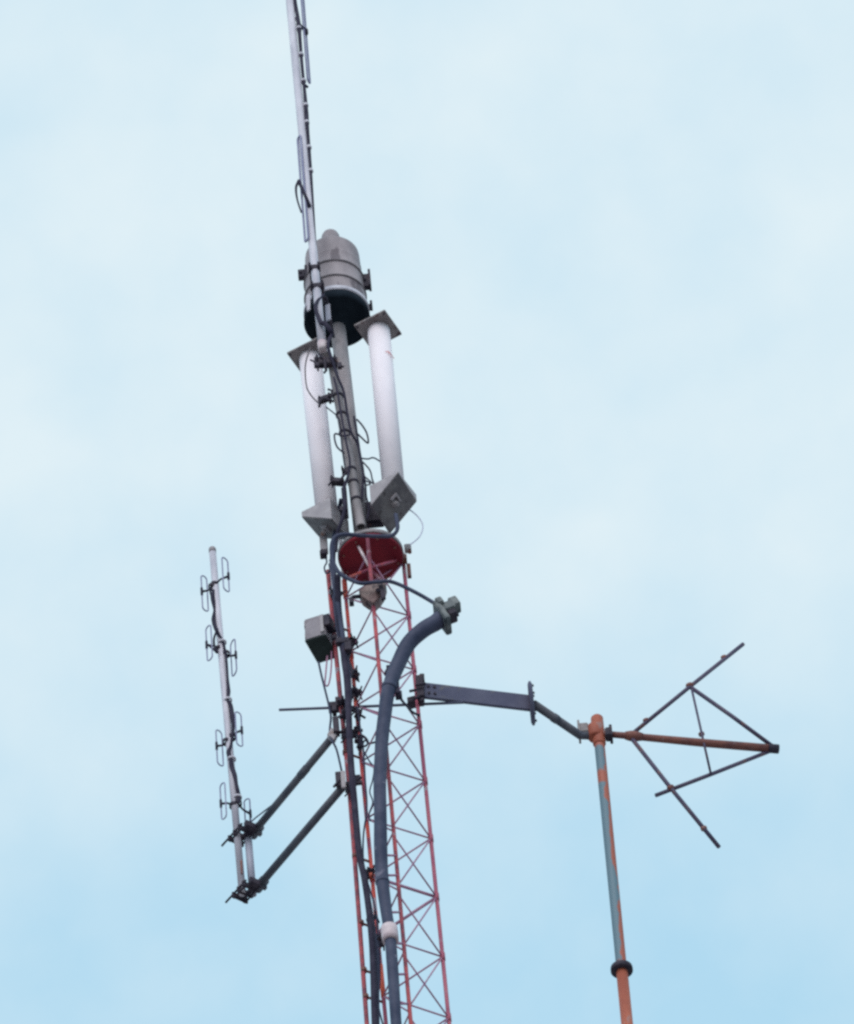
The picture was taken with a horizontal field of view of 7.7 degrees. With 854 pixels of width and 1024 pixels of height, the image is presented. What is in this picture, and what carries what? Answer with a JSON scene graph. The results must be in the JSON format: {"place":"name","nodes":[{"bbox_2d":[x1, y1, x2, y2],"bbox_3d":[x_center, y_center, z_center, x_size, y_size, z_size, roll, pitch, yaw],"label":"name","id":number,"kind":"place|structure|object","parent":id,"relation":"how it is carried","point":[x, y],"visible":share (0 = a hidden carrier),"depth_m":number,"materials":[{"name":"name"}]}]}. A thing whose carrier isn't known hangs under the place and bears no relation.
{"place":"outdoors","nodes":[
{"label":"outdoors","id":0,"kind":"place"},
{"bbox_2d":[0,0,853,1023],"label":"sky","id":1,"kind":"structure","parent":0,"point":[608,245],"materials":[{"name":"blue"}]},
{"label":"ground","id":2,"kind":"structure","parent":0,"visible":0},
{"bbox_2d":[338,529,451,1023],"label":"lattice tower","id":3,"kind":"structure","parent":2,"relation":"on","point":[365,559],"depth_m":57.69,"materials":[{"name":"metal"}]},
{"bbox_2d":[310,354,383,529],"bbox_3d":[-0.756,-0.609,60.238,0.312,2.198,0.728,-31,-54,20],"label":"mounting pole","id":4,"kind":"object","parent":3,"relation":"attached to","point":[373,520],"visible":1,"depth_m":59.94,"materials":[{"name":"grey metal"}]},
{"bbox_2d":[304,348,321,403],"bbox_3d":[-1.097,-1.298,60.841,0.143,0.849,0.015,-5,-49,0],"label":"thin cable","id":5,"kind":"object","parent":4,"relation":"attached to","point":[314,399],"visible":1,"depth_m":60.82,"materials":[{"name":"grey rubber"}]},
{"bbox_2d":[287,337,348,539],"bbox_3d":[-1.042,-0.635,60.660,0.358,2.690,0.362,-25,-52,17],"label":"tube antenna","id":6,"kind":"object","parent":4,"relation":"attached to","point":[322,515],"visible":0.91,"depth_m":60.49,"materials":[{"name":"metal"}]},
{"bbox_2d":[319,533,329,573],"bbox_3d":[-0.957,0.391,59.608,0.090,0.550,0.098,-5,-49,0],"label":"short cable","id":7,"kind":"object","parent":6,"relation":"attached to","point":[323,547],"visible":1,"depth_m":59.62,"materials":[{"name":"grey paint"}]},
{"bbox_2d":[330,498,344,644],"bbox_3d":[-0.824,0.686,59.141,0.138,2.033,0.428,4,-50,-8],"label":"slate cable","id":8,"kind":"object","parent":6,"relation":"hanging from","point":[339,612],"visible":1,"depth_m":58.91,"materials":[{"name":"grey rubber"}]},
{"bbox_2d":[326,406,345,471],"bbox_3d":[-0.847,-0.706,60.180,0.179,0.857,0.067,24,-55,-23],"label":"wire run","id":9,"kind":"object","parent":4,"relation":"attached to","point":[340,436],"visible":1,"depth_m":60.20,"materials":[{"name":"black rubber"}]},
{"bbox_2d":[314,293,364,501],"bbox_3d":[-0.814,-1.161,60.586,0.137,2.788,0.502,-37,-56,24],"label":"feed cable","id":10,"kind":"object","parent":4,"relation":"attached to","point":[325,324],"visible":1,"depth_m":60.70,"materials":[{"name":"black rubber"}]},
{"bbox_2d":[333,377,350,551],"bbox_3d":[-0.811,-0.446,60.002,0.141,2.123,0.381,9,-51,-12],"label":"mast cable","id":11,"kind":"object","parent":4,"relation":"attached to","point":[343,497],"visible":1,"depth_m":59.73,"materials":[{"name":"black rubber"}]},
{"bbox_2d":[333,433,350,453],"bbox_3d":[-0.797,-0.651,60.115,0.162,0.304,0.018,-5,-49,0],"label":"wire loop","id":12,"kind":"object","parent":4,"relation":"attached to","point":[338,448],"visible":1,"depth_m":60.16,"materials":[{"name":"grey rubber"}]},
{"bbox_2d":[332,322,367,531],"bbox_3d":[-0.739,-0.787,60.980,0.222,3.101,0.150,-5,-49,0],"label":"support pole","id":13,"kind":"object","parent":4,"relation":"attached to","point":[340,347],"visible":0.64,"depth_m":61.40,"materials":[{"name":"grey metal"}]},
{"bbox_2d":[298,229,372,347],"bbox_3d":[-0.918,-2.311,62.745,0.656,1.398,0.656,29,-57,-26],"label":"ribbed drum","id":14,"kind":"object","parent":13,"relation":"on","point":[347,282],"visible":0.84,"depth_m":62.37,"materials":[{"name":"grey metal"}]},
{"bbox_2d":[286,0,334,352],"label":"tall dipole array","id":15,"kind":"object","parent":14,"relation":"attached to","point":[295,28],"visible":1,"depth_m":63.14,"materials":[{"name":"metal"}]},
{"bbox_2d":[353,416,369,519],"bbox_3d":[-0.614,-0.422,60.250,0.054,1.741,0.225,5,-50,-9],"label":"mast cable","id":16,"kind":"object","parent":4,"relation":"attached to","point":[367,501],"visible":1,"depth_m":59.97,"materials":[{"name":"black rubber"}]},
{"bbox_2d":[356,419,368,443],"bbox_3d":[-0.611,-0.767,60.486,0.109,0.372,0.018,-5,-49,0],"label":"wire loop","id":17,"kind":"object","parent":4,"relation":"attached to","point":[361,437],"visible":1,"depth_m":60.43,"materials":[{"name":"grey rubber"}]},
{"bbox_2d":[362,461,373,485],"bbox_3d":[-0.558,-0.363,59.896,0.113,0.352,0.016,-5,-49,0],"label":"wire loop","id":18,"kind":"object","parent":4,"relation":"attached to","point":[369,481],"visible":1,"depth_m":59.83,"materials":[{"name":"grey rubber"}]},
{"bbox_2d":[362,457,379,461],"bbox_3d":[-0.507,-0.471,60.045,0.219,0.152,0.016,-5,-49,0],"label":"jumper wire","id":19,"kind":"object","parent":4,"relation":"attached to","point":[371,458],"visible":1,"depth_m":60.08,"materials":[{"name":"rubber"}]},
{"bbox_2d":[354,309,416,532],"bbox_3d":[-0.391,-0.873,60.509,0.344,2.779,0.364,-24,-52,16],"label":"tube antenna","id":20,"kind":"object","parent":4,"relation":"attached to","point":[392,492],"visible":1,"depth_m":60.33,"materials":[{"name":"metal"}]},
{"bbox_2d":[409,510,422,545],"bbox_3d":[-0.109,0.131,59.556,0.151,0.529,0.012,-5,-49,0],"label":"pale loop wire","id":21,"kind":"object","parent":20,"relation":"attached to","point":[422,527],"visible":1,"depth_m":59.53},
{"bbox_2d":[326,569,384,1023],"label":"riser pipe","id":22,"kind":"object","parent":3,"relation":"attached to","point":[356,693],"visible":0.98,"depth_m":57.49,"materials":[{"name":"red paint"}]},
{"bbox_2d":[221,705,365,903],"bbox_3d":[-1.222,2.676,58.074,0.308,1.154,1.906,29,-57,-26],"label":"side arm bracket","id":23,"kind":"object","parent":22,"relation":"attached to","point":[253,885],"visible":1,"depth_m":57.98,"materials":[{"name":"grey metal"}]},
{"bbox_2d":[200,546,251,896],"bbox_3d":[-1.887,1.925,59.813,0.365,4.810,0.333,-5,-49,0],"label":"dipole array","id":24,"kind":"object","parent":23,"relation":"attached to","point":[229,718],"visible":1,"depth_m":59.83,"materials":[{"name":"metal"}]},
{"bbox_2d":[249,805,270,821],"bbox_3d":[-1.521,2.787,58.729,0.242,0.131,0.070,-25,-52,16],"label":"tail wire","id":25,"kind":"object","parent":23,"relation":"attached to","point":[258,815],"visible":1,"depth_m":58.74,"materials":[{"name":"metal"}]},
{"bbox_2d":[304,613,351,686],"bbox_3d":[-0.861,1.286,58.688,0.449,0.813,0.342,-21,-51,13],"label":"equipment box","id":26,"kind":"object","parent":22,"relation":"attached to","point":[320,638],"visible":1,"depth_m":58.78,"materials":[{"name":"paint"}]},
{"bbox_2d":[318,661,341,770],"bbox_3d":[-0.885,1.853,58.001,0.157,1.479,0.021,-5,-49,0],"label":"drop wire","id":27,"kind":"object","parent":26,"relation":"hanging from","point":[330,713],"visible":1,"depth_m":58.02,"materials":[{"name":"rubber"}]},
{"bbox_2d":[348,646,352,676],"bbox_3d":[-0.712,1.351,58.420,0.065,0.477,0.084,-5,-49,0],"label":"short tail","id":28,"kind":"object","parent":26,"relation":"attached to","point":[351,666],"visible":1,"depth_m":58.36},
{"bbox_2d":[334,574,377,1023],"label":"trunk cable","id":29,"kind":"object","parent":22,"relation":"attached to","point":[356,823],"visible":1,"depth_m":56.76,"materials":[{"name":"black rubber"}]},
{"bbox_2d":[357,707,383,1023],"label":"wire","id":30,"kind":"object","parent":22,"relation":"hanging from","point":[363,853],"visible":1,"depth_m":56.79,"materials":[{"name":"rubber"}]},
{"bbox_2d":[332,595,379,1023],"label":"braided cable","id":31,"kind":"object","parent":3,"relation":"attached to","point":[376,944],"visible":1,"depth_m":55.61,"materials":[{"name":"rubber"}]},
{"bbox_2d":[357,734,374,746],"bbox_3d":[-0.541,2.066,57.691,0.187,0.171,0.019,-5,-49,0],"label":"coiled wire","id":32,"kind":"object","parent":3,"relation":"attached to","point":[365,738],"visible":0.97,"depth_m":57.68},
{"bbox_2d":[349,583,386,610],"bbox_3d":[-0.545,0.761,58.636,0.354,0.306,0.223,-5,-49,0],"label":"guy bracket","id":33,"kind":"object","parent":3,"relation":"attached to","point":[368,596],"visible":1,"depth_m":58.60,"materials":[{"name":"metal"}]},
{"bbox_2d":[329,513,433,603],"bbox_3d":[-0.407,0.484,58.779,0.966,1.361,0.077,-7,-49,1],"label":"curved cable","id":34,"kind":"object","parent":33,"relation":"attached to","point":[357,582],"visible":1,"depth_m":58.81,"materials":[{"name":"rubber"}]},
{"bbox_2d":[364,751,373,821],"bbox_3d":[-0.502,2.462,57.234,0.090,0.907,0.014,-5,-49,0],"label":"hooked wire","id":35,"kind":"object","parent":3,"relation":"attached to","point":[370,786],"visible":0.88,"depth_m":57.20,"materials":[{"name":"rubber"}]},
{"bbox_2d":[279,696,462,712],"bbox_3d":[-0.518,1.738,58.311,1.689,0.207,0.184,-5,-49,0],"label":"cross rod","id":36,"kind":"object","parent":3,"relation":"attached to","point":[410,703],"visible":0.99,"depth_m":58.34,"materials":[{"name":"metal"}]},
{"bbox_2d":[402,544,411,578],"bbox_3d":[-0.196,0.446,59.695,0.116,0.444,0.123,-5,-49,0],"label":"sensor box","id":37,"kind":"object","parent":3,"relation":"attached to","point":[407,548],"visible":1,"depth_m":59.65,"materials":[{"name":"grey paint"}]},
{"bbox_2d":[400,699,419,715],"bbox_3d":[-0.176,1.750,57.743,0.053,0.396,0.660,-16,-50,9],"label":"short jumper","id":38,"kind":"object","parent":3,"relation":"attached to","point":[409,708],"visible":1,"depth_m":57.81,"materials":[{"name":"grey rubber"}]},
{"bbox_2d":[373,596,460,1023],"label":"conduit","id":39,"kind":"object","parent":3,"relation":"attached to","point":[444,616],"visible":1,"depth_m":56.56,"materials":[{"name":"plastic"}]},
{"bbox_2d":[409,673,588,743],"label":"standoff beam","id":40,"kind":"structure","parent":3,"relation":"attached to","point":[423,690],"depth_m":58.45,"materials":[{"name":"metal"}]},
{"bbox_2d":[588,714,632,1023],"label":"painted pole","id":41,"kind":"object","parent":40,"relation":"attached to","point":[621,968],"visible":1,"depth_m":57.43,"materials":[{"name":"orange metal"}]},
{"bbox_2d":[603,642,779,848],"bbox_3d":[2.441,2.116,58.989,1.667,2.776,0.130,6,-50,-10],"label":"crossed antenna","id":42,"kind":"object","parent":41,"relation":"attached to","point":[635,735],"visible":1,"depth_m":58.95,"materials":[{"name":"brown metal"}]}
]}

